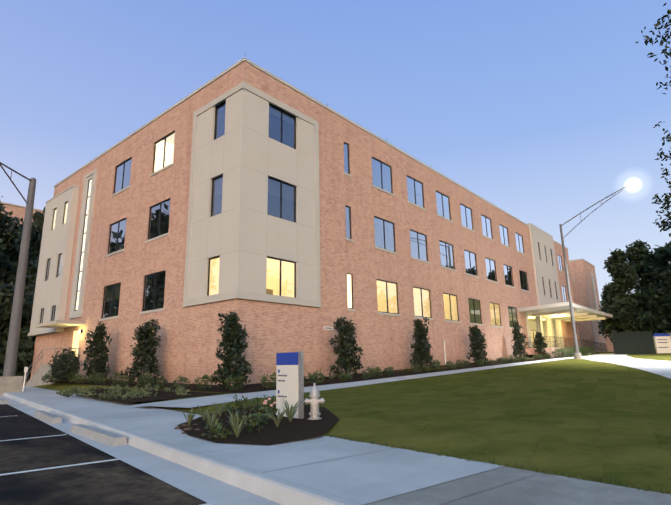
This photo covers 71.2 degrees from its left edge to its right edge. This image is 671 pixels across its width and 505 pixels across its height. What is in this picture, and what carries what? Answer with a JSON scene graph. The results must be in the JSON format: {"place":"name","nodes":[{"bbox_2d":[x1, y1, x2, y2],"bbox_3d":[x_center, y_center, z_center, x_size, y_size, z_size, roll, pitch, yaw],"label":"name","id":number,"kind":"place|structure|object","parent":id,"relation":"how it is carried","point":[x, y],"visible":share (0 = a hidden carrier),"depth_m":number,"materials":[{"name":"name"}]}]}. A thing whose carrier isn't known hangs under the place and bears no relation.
{"place":"outdoors","nodes":[
{"label":"outdoors","id":0,"kind":"place"},
{"bbox_2d":[0,404,205,504],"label":"parking lot road","id":1,"kind":"structure","parent":0,"point":[116,482],"depth_m":5.47,"materials":[{"name":"black asphalt"}]},
{"bbox_2d":[0,416,210,504],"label":"parking lines","id":2,"kind":"object","parent":1,"relation":"on","point":[60,466],"depth_m":6.00,"materials":[{"name":"white paint"}]},
{"bbox_2d":[56,428,206,502],"bbox_3d":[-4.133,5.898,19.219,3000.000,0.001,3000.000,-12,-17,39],"label":"curb edge","id":3,"kind":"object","parent":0,"point":[133,466],"depth_m":5.66,"materials":[{"name":"concrete"}]},
{"bbox_2d":[25,348,79,386],"bbox_3d":[-18.438,7.552,30.424,4.972,2.499,1.550,-12,-17,39],"label":"side stair","id":4,"kind":"object","parent":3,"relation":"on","point":[36,377],"visible":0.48,"depth_m":29.50,"materials":[{"name":"concrete"}]},
{"bbox_2d":[28,57,612,384],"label":"hospital building","id":5,"kind":"structure","parent":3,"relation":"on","point":[276,214],"depth_m":27.02,"materials":[{"name":"brick"}]},
{"bbox_2d":[0,202,654,353],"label":"building wing","id":6,"kind":"structure","parent":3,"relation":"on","point":[639,342],"depth_m":48.25,"materials":[{"name":"brick"}]},
{"bbox_2d":[0,385,670,504],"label":"sidewalk","id":7,"kind":"structure","parent":3,"relation":"on","point":[321,470],"depth_m":4.89,"materials":[{"name":"concrete"}]},
{"bbox_2d":[0,162,35,395],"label":"street lamp","id":8,"kind":"object","parent":7,"relation":"on","point":[10,381],"visible":0.98,"depth_m":24.16,"materials":[{"name":"metal"}]},
{"bbox_2d":[0,399,126,446],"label":"wheel stops","id":9,"kind":"object","parent":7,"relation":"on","point":[103,436],"visible":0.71,"depth_m":8.50,"materials":[{"name":"concrete"}]},
{"bbox_2d":[0,196,670,381],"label":"trees","id":10,"kind":"object","parent":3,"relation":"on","point":[645,305],"visible":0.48,"depth_m":54.62,"materials":[{"name":"green plant"}]},
{"bbox_2d":[569,259,606,351],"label":"stair tower building","id":11,"kind":"structure","parent":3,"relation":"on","point":[584,283],"depth_m":69.71,"materials":[{"name":"brick"}]},
{"bbox_2d":[46,357,560,444],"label":"mulch bed soil","id":12,"kind":"structure","parent":0,"point":[285,430],"depth_m":9.43,"materials":[{"name":"brown soil"}]},
{"bbox_2d":[174,423,200,433],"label":"island rocks","id":13,"kind":"object","parent":12,"relation":"on","point":[186,428],"visible":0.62,"depth_m":7.94,"materials":[{"name":"grey stone"}]},
{"bbox_2d":[276,351,303,418],"bbox_3d":[-0.899,2.613,9.224,0.100,1.300,0.885,9,-17,-36],"label":"wayfinding sign","id":14,"kind":"object","parent":12,"relation":"on","point":[290,379],"visible":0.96,"depth_m":9.14,"materials":[{"name":"white"}]},
{"bbox_2d":[80,311,548,389],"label":"shrubs","id":15,"kind":"object","parent":12,"relation":"on","point":[232,336],"visible":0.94,"depth_m":22.81,"materials":[{"name":"green plant"}]},
{"bbox_2d":[304,383,324,419],"bbox_3d":[-0.393,2.768,8.727,0.332,0.646,0.322,-12,-17,39],"label":"fire hydrant","id":16,"kind":"object","parent":12,"relation":"on","point":[314,401],"visible":0.98,"depth_m":8.67,"materials":[{"name":"silver metal"}]},
{"bbox_2d":[41,346,594,438],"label":"shrubs","id":17,"kind":"object","parent":12,"relation":"on","point":[60,370],"visible":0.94,"depth_m":17.85,"materials":[{"name":"green plant"}]},
{"bbox_2d":[0,0,670,304],"label":"sky","id":18,"kind":"structure","parent":0,"point":[543,110],"materials":[{"name":"blue"}]},
{"bbox_2d":[25,352,670,493],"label":"lawn","id":19,"kind":"structure","parent":0,"point":[586,419],"depth_m":8.80,"materials":[{"name":"green plant"}]},
{"bbox_2d":[524,336,607,353],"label":"porch railing","id":20,"kind":"object","parent":19,"relation":"on","point":[586,345],"visible":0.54,"depth_m":49.66,"materials":[{"name":"black"}]},
{"bbox_2d":[559,182,637,358],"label":"street lamp","id":21,"kind":"object","parent":19,"relation":"on","point":[577,354],"visible":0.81,"depth_m":40.16,"materials":[{"name":"metal"}]},
{"bbox_2d":[629,182,636,187],"bbox_3d":[24.027,-5.449,37.848,3.200,3.049,0.971,-10,-16,33],"label":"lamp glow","id":22,"kind":"object","parent":21,"relation":"attached to","point":[632,184],"visible":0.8,"depth_m":37.85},
{"bbox_2d":[653,333,670,352],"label":"wayfinding sign","id":23,"kind":"object","parent":19,"relation":"on","point":[662,342],"visible":1,"depth_m":49.71,"materials":[{"name":"white"}]},
{"bbox_2d":[133,354,670,407],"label":"walkway path","id":24,"kind":"structure","parent":0,"point":[661,367],"depth_m":21.66,"materials":[{"name":"concrete"}]},
{"bbox_2d":[635,3,670,236],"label":"tree branches","id":25,"kind":"object","parent":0,"point":[664,225],"visible":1,"depth_m":7.07,"materials":[{"name":"green plant"}]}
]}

